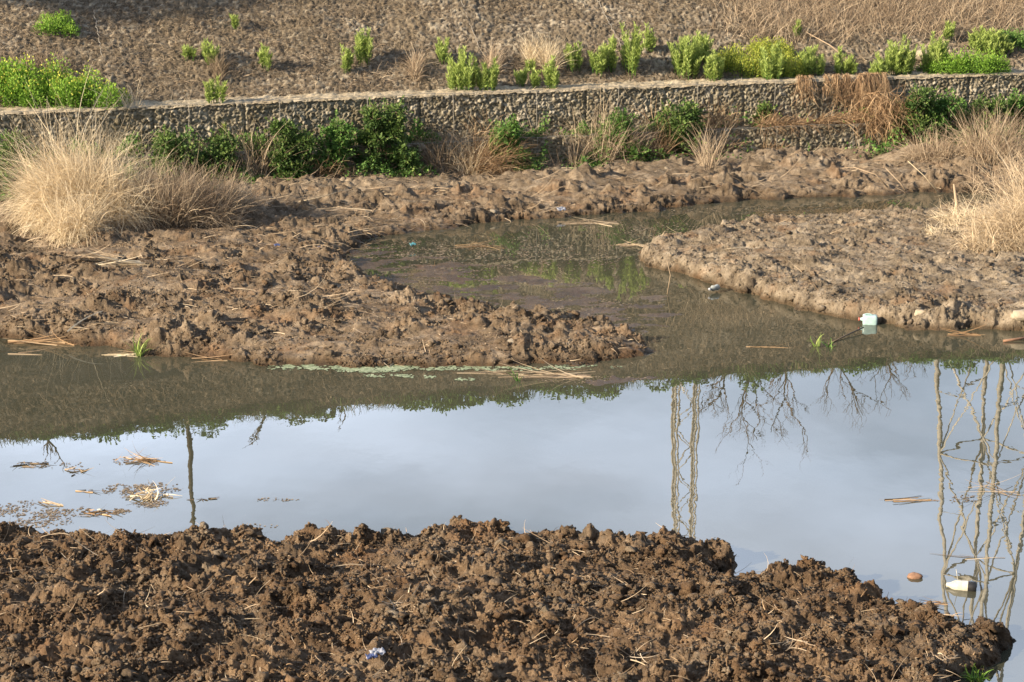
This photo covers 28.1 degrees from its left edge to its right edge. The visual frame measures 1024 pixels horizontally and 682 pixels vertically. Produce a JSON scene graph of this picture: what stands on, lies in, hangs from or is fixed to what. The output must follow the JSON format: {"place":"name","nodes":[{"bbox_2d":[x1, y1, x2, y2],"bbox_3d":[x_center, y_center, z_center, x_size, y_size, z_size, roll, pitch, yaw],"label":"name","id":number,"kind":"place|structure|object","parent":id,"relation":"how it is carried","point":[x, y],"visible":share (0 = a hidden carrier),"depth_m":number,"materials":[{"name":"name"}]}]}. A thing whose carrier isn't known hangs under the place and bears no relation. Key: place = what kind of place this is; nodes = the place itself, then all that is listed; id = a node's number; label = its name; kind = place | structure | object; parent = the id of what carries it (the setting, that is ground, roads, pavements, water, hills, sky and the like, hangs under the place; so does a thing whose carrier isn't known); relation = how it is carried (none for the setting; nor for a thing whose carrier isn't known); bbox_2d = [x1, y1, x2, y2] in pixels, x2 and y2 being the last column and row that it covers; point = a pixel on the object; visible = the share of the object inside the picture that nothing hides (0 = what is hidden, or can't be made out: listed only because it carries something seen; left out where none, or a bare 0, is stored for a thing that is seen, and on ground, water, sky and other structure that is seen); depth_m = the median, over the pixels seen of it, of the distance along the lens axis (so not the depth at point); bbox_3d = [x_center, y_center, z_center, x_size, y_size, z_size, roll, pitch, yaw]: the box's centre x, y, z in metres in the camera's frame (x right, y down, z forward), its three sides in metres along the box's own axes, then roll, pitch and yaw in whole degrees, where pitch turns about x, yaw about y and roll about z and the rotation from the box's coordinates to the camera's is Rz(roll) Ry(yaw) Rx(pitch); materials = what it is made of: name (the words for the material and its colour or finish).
{"place":"outdoors","nodes":[
{"label":"outdoors","id":0,"kind":"place"},
{"bbox_2d":[0,191,1023,681],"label":"river","id":1,"kind":"structure","parent":0,"point":[740,439],"depth_m":28.42,"materials":[{"name":"liquid"}]},
{"bbox_2d":[4,328,76,346],"bbox_3d":[-7.732,-0.060,33.517,1.474,0.202,0.642,0,14,0],"label":"straw bundle","id":2,"kind":"object","parent":1,"relation":"on","point":[35,341],"visible":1,"depth_m":33.48,"materials":[{"name":"beige plant"}]},
{"bbox_2d":[115,447,172,465],"bbox_3d":[-4.907,1.462,27.114,0.505,0.281,0.693,-13,19,-42],"label":"straw bundle","id":3,"kind":"object","parent":1,"relation":"on","point":[144,459],"visible":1,"depth_m":27.15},
{"bbox_2d":[126,478,180,501],"bbox_3d":[-4.541,1.843,25.674,0.622,0.232,0.537,-12,18,-39],"label":"straw bundle","id":4,"kind":"object","parent":1,"relation":"on","point":[149,497],"visible":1,"depth_m":25.67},
{"bbox_2d":[267,364,621,380],"bbox_3d":[-1.043,0.470,31.732,5.553,0.004,1.166,0,14,0],"label":"algae film","id":5,"kind":"object","parent":1,"relation":"on","point":[374,370],"visible":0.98,"depth_m":31.90,"materials":[{"name":"plant"}]},
{"bbox_2d":[0,375,982,527],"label":"scum","id":6,"kind":"object","parent":1,"relation":"on","point":[117,511],"visible":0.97,"depth_m":25.37,"materials":[{"name":"beige plant"}]},
{"bbox_2d":[496,359,594,378],"bbox_3d":[0.518,0.391,31.381,1.600,0.334,0.500,-1,14,-5],"label":"straw bundle","id":7,"kind":"object","parent":1,"relation":"on","point":[545,374],"visible":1,"depth_m":31.41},
{"bbox_2d":[366,205,871,322],"bbox_3d":[1.727,-2.014,41.887,7.680,0.004,13.456,8,16,30],"label":"pool debris","id":8,"kind":"object","parent":1,"relation":"on","point":[528,258],"visible":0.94,"depth_m":40.49,"materials":[{"name":"plant"}]},
{"bbox_2d":[858,313,877,324],"bbox_3d":[6.056,-0.372,34.845,0.322,0.206,0.180,2,14,7],"label":"plastic jug","id":9,"kind":"object","parent":1,"relation":"on","point":[869,319],"visible":1,"depth_m":34.77,"materials":[{"name":"white plastic"}]},
{"bbox_2d":[946,570,976,591],"bbox_3d":[4.941,2.641,22.517,0.331,0.250,0.136,4,14,17],"label":"plastic bottle","id":10,"kind":"object","parent":1,"relation":"on","point":[962,585],"visible":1,"depth_m":22.48,"materials":[{"name":"white plastic"}]},
{"bbox_2d":[0,137,1023,681],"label":"mud bank","id":11,"kind":"structure","parent":0,"point":[612,191],"depth_m":34.38,"materials":[{"name":"brown soil"}]},
{"bbox_2d":[0,126,41,199],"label":"leafy shrub","id":12,"kind":"object","parent":11,"relation":"on","point":[6,145],"visible":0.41,"depth_m":44.98,"materials":[{"name":"green plant"}]},
{"bbox_2d":[54,241,121,259],"bbox_3d":[-7.865,-1.702,38.062,1.210,0.274,0.776,-5,15,-21],"label":"straw bundle","id":13,"kind":"object","parent":11,"relation":"on","point":[89,254],"visible":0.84,"depth_m":38.13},
{"bbox_2d":[0,62,188,249],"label":"reed clump","id":14,"kind":"object","parent":11,"relation":"on","point":[62,196],"visible":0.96,"depth_m":41.30,"materials":[{"name":"plant"}]},
{"bbox_2d":[69,241,149,266],"bbox_3d":[-7.355,-1.631,37.707,1.573,0.433,0.750,-3,14,-13],"label":"straw bundle","id":15,"kind":"object","parent":11,"relation":"on","point":[114,260],"visible":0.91,"depth_m":37.63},
{"bbox_2d":[134,124,211,186],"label":"leafy shrub","id":16,"kind":"object","parent":11,"relation":"on","point":[170,141],"visible":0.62,"depth_m":46.06,"materials":[{"name":"green plant"}]},
{"bbox_2d":[93,138,288,229],"bbox_3d":[-6.702,-3.098,42.305,4.226,2.163,3.506,-2,14,-9],"label":"reed clump","id":17,"kind":"object","parent":11,"relation":"on","point":[200,204],"visible":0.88,"depth_m":41.89,"materials":[{"name":"beige plant"}]},
{"bbox_2d":[191,128,242,181],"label":"leafy shrub","id":18,"kind":"object","parent":11,"relation":"on","point":[222,152],"visible":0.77,"depth_m":46.48,"materials":[{"name":"green plant"}]},
{"bbox_2d":[200,109,316,181],"bbox_3d":[-5.898,-4.620,46.894,2.548,2.030,2.643,-11,17,-38],"label":"dry tussock","id":19,"kind":"object","parent":11,"relation":"on","point":[257,163],"visible":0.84,"depth_m":46.84,"materials":[{"name":"brown plant"}]},
{"bbox_2d":[242,117,318,179],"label":"leafy shrub","id":20,"kind":"object","parent":11,"relation":"on","point":[297,160],"visible":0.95,"depth_m":46.90,"materials":[{"name":"green plant"}]},
{"bbox_2d":[304,139,365,177],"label":"dry tussock","id":21,"kind":"object","parent":11,"relation":"on","point":[325,173],"visible":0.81,"depth_m":47.32,"materials":[{"name":"plant"}]},
{"bbox_2d":[313,109,359,176],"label":"leafy shrub","id":22,"kind":"object","parent":11,"relation":"on","point":[341,136],"visible":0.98,"depth_m":47.39,"materials":[{"name":"green plant"}]},
{"bbox_2d":[347,95,419,172],"bbox_3d":[-3.027,-4.771,47.847,1.780,1.986,1.230,0,14,0],"label":"leafy shrub","id":23,"kind":"object","parent":11,"relation":"on","point":[386,125],"visible":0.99,"depth_m":47.65,"materials":[{"name":"green plant"}]},
{"bbox_2d":[402,101,475,173],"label":"dry tussock","id":24,"kind":"object","parent":11,"relation":"on","point":[436,159],"visible":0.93,"depth_m":48.28,"materials":[{"name":"brown plant"}]},
{"bbox_2d":[435,106,504,175],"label":"dry tussock","id":25,"kind":"object","parent":11,"relation":"on","point":[471,167],"visible":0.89,"depth_m":48.45,"materials":[{"name":"plant"}]},
{"bbox_2d":[2,149,952,324],"bbox_3d":[-0.687,-2.947,44.896,12.158,1.565,27.472,11,18,39],"label":"flattened reed","id":26,"kind":"object","parent":11,"relation":"on","point":[336,242],"visible":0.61,"depth_m":40.56,"materials":[{"name":"beige plant"}]},
{"bbox_2d":[436,106,540,179],"bbox_3d":[-0.528,-4.470,48.597,2.780,2.592,2.768,-10,17,-36],"label":"dry tussock","id":27,"kind":"object","parent":11,"relation":"on","point":[492,163],"visible":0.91,"depth_m":48.49,"materials":[{"name":"plant"}]},
{"bbox_2d":[0,161,1015,681],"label":"mud clods","id":28,"kind":"object","parent":11,"relation":"on","point":[690,587],"visible":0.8,"depth_m":21.49,"materials":[{"name":"brown soil"}]},
{"bbox_2d":[481,113,538,168],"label":"leafy shrub","id":29,"kind":"object","parent":11,"relation":"on","point":[508,128],"visible":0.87,"depth_m":48.64,"materials":[{"name":"green plant"}]},
{"bbox_2d":[0,148,1020,681],"bbox_3d":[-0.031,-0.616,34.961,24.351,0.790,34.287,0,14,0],"label":"mud straw","id":30,"kind":"object","parent":11,"relation":"on","point":[416,534],"visible":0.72,"depth_m":22.41,"materials":[{"name":"beige plant"}]},
{"bbox_2d":[0,97,1022,200],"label":"undergrowth","id":31,"kind":"object","parent":11,"relation":"on","point":[541,159],"visible":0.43,"depth_m":48.46,"materials":[{"name":"green plant"}]},
{"bbox_2d":[0,153,1023,681],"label":"mud crumbs","id":32,"kind":"object","parent":11,"relation":"on","point":[516,641],"visible":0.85,"depth_m":21.71,"materials":[{"name":"brown soil"}]},
{"bbox_2d":[0,68,1023,191],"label":"gabion wall","id":33,"kind":"structure","parent":11,"relation":"on","point":[310,111],"depth_m":49.54,"materials":[{"name":"stone"}]},
{"bbox_2d":[86,78,155,155],"bbox_3d":[-8.880,-5.108,46.453,1.873,2.035,1.743,-7,16,-28],"label":"dry tussock","id":34,"kind":"object","parent":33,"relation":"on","point":[128,103],"visible":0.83,"depth_m":46.56,"materials":[{"name":"plant"}]},
{"bbox_2d":[202,74,227,144],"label":"green weed","id":35,"kind":"object","parent":33,"relation":"on","point":[211,96],"visible":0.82,"depth_m":47.14,"materials":[{"name":"green plant"}]},
{"bbox_2d":[445,44,478,89],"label":"green weed","id":36,"kind":"object","parent":33,"relation":"on","point":[462,75],"visible":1,"depth_m":49.39,"materials":[{"name":"green plant"}]},
{"bbox_2d":[473,56,499,90],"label":"green weed","id":37,"kind":"object","parent":33,"relation":"on","point":[486,81],"visible":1,"depth_m":49.44,"materials":[{"name":"green plant"}]},
{"bbox_2d":[0,70,1023,113],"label":"straw litter","id":38,"kind":"object","parent":33,"relation":"on","point":[471,95],"visible":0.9,"depth_m":49.42,"materials":[{"name":"beige plant"}]},
{"bbox_2d":[513,65,529,86],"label":"green weed","id":39,"kind":"object","parent":33,"relation":"on","point":[521,77],"visible":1,"depth_m":50.34,"materials":[{"name":"green plant"}]},
{"bbox_2d":[541,55,560,88],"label":"green weed","id":40,"kind":"object","parent":33,"relation":"on","point":[551,77],"visible":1,"depth_m":49.95,"materials":[{"name":"green plant"}]},
{"bbox_2d":[666,34,704,80],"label":"green weed","id":41,"kind":"object","parent":33,"relation":"on","point":[686,60],"visible":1,"depth_m":51.68,"materials":[{"name":"green plant"}]},
{"bbox_2d":[702,48,724,80],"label":"green weed","id":42,"kind":"object","parent":33,"relation":"on","point":[713,70],"visible":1,"depth_m":51.53,"materials":[{"name":"green plant"}]},
{"bbox_2d":[751,100,776,126],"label":"leafy shrub","id":43,"kind":"object","parent":33,"relation":"on","point":[764,107],"visible":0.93,"depth_m":51.35,"materials":[{"name":"green plant"}]},
{"bbox_2d":[742,106,790,149],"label":"dry tussock","id":44,"kind":"object","parent":33,"relation":"on","point":[774,121],"visible":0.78,"depth_m":51.09,"materials":[{"name":"plant"}]},
{"bbox_2d":[758,39,784,79],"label":"green weed","id":45,"kind":"object","parent":33,"relation":"on","point":[773,65],"visible":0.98,"depth_m":51.69,"materials":[{"name":"green plant"}]},
{"bbox_2d":[787,74,822,107],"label":"dead creeper","id":46,"kind":"object","parent":33,"relation":"hanging from","point":[803,78],"visible":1,"depth_m":51.55,"materials":[{"name":"plant"}]},
{"bbox_2d":[794,45,826,75],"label":"green weed","id":47,"kind":"object","parent":33,"relation":"on","point":[809,62],"visible":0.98,"depth_m":52.46,"materials":[{"name":"green plant"}]},
{"bbox_2d":[748,94,913,142],"bbox_3d":[8.137,-5.592,51.752,4.978,1.323,1.517,-4,14,-16],"label":"dead brush heap","id":48,"kind":"object","parent":33,"relation":"on","point":[821,122],"visible":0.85,"depth_m":51.48,"materials":[{"name":"plant"}]},
{"bbox_2d":[818,73,857,113],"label":"dead creeper","id":49,"kind":"object","parent":33,"relation":"hanging from","point":[847,82],"visible":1,"depth_m":51.79,"materials":[{"name":"plant"}]},
{"bbox_2d":[831,45,850,73],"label":"green weed","id":50,"kind":"object","parent":33,"relation":"on","point":[840,64],"visible":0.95,"depth_m":52.81,"materials":[{"name":"green plant"}]},
{"bbox_2d":[846,72,892,113],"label":"dead creeper","id":51,"kind":"object","parent":33,"relation":"hanging from","point":[866,81],"visible":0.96,"depth_m":51.96,"materials":[{"name":"plant"}]},
{"bbox_2d":[831,80,922,146],"bbox_3d":[9.410,-5.696,51.736,2.636,2.021,1.613,0,14,0],"label":"dead brush heap","id":52,"kind":"object","parent":33,"relation":"on","point":[881,109],"visible":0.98,"depth_m":51.61,"materials":[{"name":"plant"}]},
{"bbox_2d":[869,59,887,74],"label":"green weed","id":53,"kind":"object","parent":33,"relation":"on","point":[876,67],"visible":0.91,"depth_m":52.51,"materials":[{"name":"green plant"}]},
{"bbox_2d":[874,33,917,75],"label":"green weed","id":54,"kind":"object","parent":33,"relation":"on","point":[900,61],"visible":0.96,"depth_m":52.76,"materials":[{"name":"green plant"}]},
{"bbox_2d":[555,105,606,167],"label":"dry tussock","id":55,"kind":"object","parent":11,"relation":"on","point":[571,155],"visible":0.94,"depth_m":49.31,"materials":[{"name":"beige plant"}]},
{"bbox_2d":[219,136,955,250],"bbox_3d":[2.177,-3.730,47.489,20.362,1.546,7.164,-8,16,-28],"label":"flattened reed","id":56,"kind":"object","parent":11,"relation":"on","point":[548,193],"visible":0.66,"depth_m":46.54,"materials":[{"name":"beige plant"}]},
{"bbox_2d":[556,76,666,164],"bbox_3d":[2.303,-5.252,49.452,2.993,2.442,2.627,-7,15,-25],"label":"dry tussock","id":57,"kind":"object","parent":11,"relation":"on","point":[616,151],"visible":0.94,"depth_m":49.43,"materials":[{"name":"beige plant"}]},
{"bbox_2d":[588,105,654,162],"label":"leafy shrub","id":58,"kind":"object","parent":11,"relation":"on","point":[625,127],"visible":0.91,"depth_m":49.49,"materials":[{"name":"green plant"}]},
{"bbox_2d":[613,106,673,161],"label":"dry tussock","id":59,"kind":"object","parent":11,"relation":"on","point":[652,150],"visible":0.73,"depth_m":49.65,"materials":[{"name":"brown plant"}]},
{"bbox_2d":[621,93,692,158],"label":"dry tussock","id":60,"kind":"object","parent":11,"relation":"on","point":[661,145],"visible":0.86,"depth_m":49.91,"materials":[{"name":"plant"}]},
{"bbox_2d":[650,97,708,155],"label":"leafy shrub","id":61,"kind":"object","parent":11,"relation":"on","point":[682,125],"visible":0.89,"depth_m":50.11,"materials":[{"name":"green plant"}]},
{"bbox_2d":[659,119,742,169],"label":"dry tussock","id":62,"kind":"object","parent":11,"relation":"on","point":[712,160],"visible":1,"depth_m":49.27,"materials":[{"name":"beige plant"}]},
{"bbox_2d":[697,98,754,155],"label":"dry tussock","id":63,"kind":"object","parent":11,"relation":"on","point":[710,123],"visible":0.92,"depth_m":50.76,"materials":[{"name":"plant"}]},
{"bbox_2d":[886,81,951,143],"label":"leafy shrub","id":64,"kind":"object","parent":11,"relation":"on","point":[925,101],"visible":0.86,"depth_m":51.55,"materials":[{"name":"green plant"}]},
{"bbox_2d":[890,121,976,162],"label":"dry tussock","id":65,"kind":"object","parent":11,"relation":"on","point":[926,155],"visible":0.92,"depth_m":50.20,"materials":[{"name":"beige plant"}]},
{"bbox_2d":[911,88,970,142],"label":"leafy shrub","id":66,"kind":"object","parent":11,"relation":"on","point":[945,106],"visible":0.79,"depth_m":51.80,"materials":[{"name":"green plant"}]},
{"bbox_2d":[920,191,990,236],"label":"reed clump","id":67,"kind":"object","parent":11,"relation":"on","point":[945,221],"visible":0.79,"depth_m":42.02,"materials":[{"name":"plant"}]},
{"bbox_2d":[960,663,993,681],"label":"grass tuft","id":68,"kind":"object","parent":11,"relation":"on","point":[971,677],"visible":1,"depth_m":20.04,"materials":[{"name":"green plant"}]},
{"bbox_2d":[930,96,1023,165],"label":"dry tussock","id":69,"kind":"object","parent":11,"relation":"on","point":[997,140],"visible":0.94,"depth_m":49.69,"materials":[{"name":"beige plant"}]},
{"bbox_2d":[936,130,1023,253],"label":"reed clump","id":70,"kind":"object","parent":11,"relation":"on","point":[1003,229],"visible":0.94,"depth_m":39.97,"materials":[{"name":"plant"}]},
{"bbox_2d":[957,92,1018,143],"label":"leafy shrub","id":71,"kind":"object","parent":11,"relation":"on","point":[977,107],"visible":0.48,"depth_m":52.12,"materials":[{"name":"green plant"}]},
{"bbox_2d":[957,143,1023,196],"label":"reed clump","id":72,"kind":"object","parent":11,"relation":"on","point":[1010,168],"visible":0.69,"depth_m":48.02,"materials":[{"name":"beige plant"}]},
{"bbox_2d":[1004,88,1023,139],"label":"leafy shrub","id":73,"kind":"object","parent":11,"relation":"on","point":[1017,100],"visible":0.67,"depth_m":52.54,"materials":[{"name":"green plant"}]},
{"bbox_2d":[0,0,1023,106],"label":"embankment","id":74,"kind":"structure","parent":0,"point":[586,28],"depth_m":50.96,"materials":[{"name":"soil"}]},
{"bbox_2d":[18,47,76,78],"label":"dry tussock","id":75,"kind":"object","parent":74,"relation":"on","point":[41,60],"visible":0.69,"depth_m":47.58,"materials":[{"name":"beige plant"}]},
{"bbox_2d":[30,9,80,38],"bbox_3d":[-10.805,-7.521,48.587,1.159,0.694,0.924,0,14,0],"label":"weed patch","id":76,"kind":"object","parent":74,"relation":"on","point":[59,21],"visible":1,"depth_m":48.54,"materials":[{"name":"green plant"}]},
{"bbox_2d":[0,52,132,109],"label":"weed patch","id":77,"kind":"object","parent":74,"relation":"on","point":[70,91],"visible":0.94,"depth_m":46.48,"materials":[{"name":"green plant"}]},
{"bbox_2d":[200,38,220,63],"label":"green weed","id":78,"kind":"object","parent":74,"relation":"on","point":[212,51],"visible":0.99,"depth_m":48.81,"materials":[{"name":"green plant"}]},
{"bbox_2d":[199,44,239,82],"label":"dry tussock","id":79,"kind":"object","parent":74,"relation":"on","point":[217,62],"visible":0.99,"depth_m":48.68,"materials":[{"name":"beige plant"}]},
{"bbox_2d":[257,43,273,71],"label":"green weed","id":80,"kind":"object","parent":74,"relation":"on","point":[264,57],"visible":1,"depth_m":49.05,"materials":[{"name":"green plant"}]},
{"bbox_2d":[340,44,354,73],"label":"green weed","id":81,"kind":"object","parent":74,"relation":"on","point":[347,59],"visible":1,"depth_m":49.53,"materials":[{"name":"green plant"}]},
{"bbox_2d":[353,27,374,65],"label":"green weed","id":82,"kind":"object","parent":74,"relation":"on","point":[362,42],"visible":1,"depth_m":49.87,"materials":[{"name":"green plant"}]},
{"bbox_2d":[397,40,436,81],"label":"dry tussock","id":83,"kind":"object","parent":74,"relation":"on","point":[418,69],"visible":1,"depth_m":49.97,"materials":[{"name":"beige plant"}]},
{"bbox_2d":[434,36,451,64],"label":"green weed","id":84,"kind":"object","parent":74,"relation":"on","point":[441,51],"visible":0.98,"depth_m":50.45,"materials":[{"name":"green plant"}]},
{"bbox_2d":[477,41,511,73],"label":"dry tussock","id":85,"kind":"object","parent":74,"relation":"on","point":[497,60],"visible":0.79,"depth_m":50.72,"materials":[{"name":"beige plant"}]},
{"bbox_2d":[0,0,1023,105],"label":"dry litter","id":86,"kind":"object","parent":74,"relation":"on","point":[328,32],"visible":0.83,"depth_m":49.90,"materials":[{"name":"brown plant"}]},
{"bbox_2d":[514,26,553,66],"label":"dry tussock","id":87,"kind":"object","parent":74,"relation":"on","point":[530,51],"visible":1,"depth_m":51.09,"materials":[{"name":"plant"}]},
{"bbox_2d":[516,34,576,73],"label":"dry tussock","id":88,"kind":"object","parent":74,"relation":"on","point":[545,58],"visible":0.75,"depth_m":50.97,"materials":[{"name":"plant"}]},
{"bbox_2d":[563,41,583,72],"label":"green weed","id":89,"kind":"object","parent":74,"relation":"on","point":[576,58],"visible":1,"depth_m":51.17,"materials":[{"name":"green plant"}]},
{"bbox_2d":[587,44,608,75],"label":"green weed","id":90,"kind":"object","parent":74,"relation":"on","point":[598,60],"visible":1,"depth_m":51.19,"materials":[{"name":"green plant"}]},
{"bbox_2d":[600,33,618,72],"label":"green weed","id":91,"kind":"object","parent":74,"relation":"on","point":[610,49],"visible":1,"depth_m":51.33,"materials":[{"name":"green plant"}]},
{"bbox_2d":[618,21,648,76],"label":"green weed","id":92,"kind":"object","parent":74,"relation":"on","point":[632,60],"visible":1,"depth_m":51.37,"materials":[{"name":"green plant"}]},
{"bbox_2d":[643,22,657,51],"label":"green weed","id":93,"kind":"object","parent":74,"relation":"on","point":[649,43],"visible":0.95,"depth_m":52.21,"materials":[{"name":"green plant"}]},
{"bbox_2d":[693,30,713,62],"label":"green weed","id":94,"kind":"object","parent":74,"relation":"on","point":[706,42],"visible":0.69,"depth_m":52.26,"materials":[{"name":"green plant"}]},
{"bbox_2d":[715,40,809,78],"bbox_3d":[6.279,-7.163,52.241,2.700,0.997,0.953,0,14,0],"label":"weed patch","id":95,"kind":"object","parent":74,"relation":"on","point":[752,62],"visible":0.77,"depth_m":52.17,"materials":[{"name":"green plant"}]},
{"bbox_2d":[746,35,797,60],"bbox_3d":[6.715,-7.545,52.966,1.375,0.738,0.757,0,14,0],"label":"weed patch","id":96,"kind":"object","parent":74,"relation":"on","point":[767,47],"visible":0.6,"depth_m":52.92,"materials":[{"name":"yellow plant"}]},
{"bbox_2d":[701,0,1023,50],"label":"dry stems","id":97,"kind":"object","parent":74,"relation":"on","point":[887,10],"visible":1,"depth_m":54.60,"materials":[{"name":"beige plant"}]},
{"bbox_2d":[919,30,949,72],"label":"green weed","id":98,"kind":"object","parent":74,"relation":"on","point":[936,49],"visible":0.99,"depth_m":53.19,"materials":[{"name":"green plant"}]},
{"bbox_2d":[916,45,1013,115],"bbox_3d":[11.867,-6.783,53.363,2.622,1.865,1.030,0,14,0],"label":"weed patch","id":99,"kind":"object","parent":74,"relation":"on","point":[991,65],"visible":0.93,"depth_m":53.07,"materials":[{"name":"green plant"}]},
{"bbox_2d":[967,25,1015,55],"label":"green weed","id":100,"kind":"object","parent":74,"relation":"on","point":[997,41],"visible":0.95,"depth_m":54.44,"materials":[{"name":"green plant"}]},
{"bbox_2d":[995,27,1023,50],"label":"weed patch","id":101,"kind":"object","parent":74,"relation":"on","point":[1019,39],"visible":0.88,"depth_m":54.87,"materials":[{"name":"green plant"}]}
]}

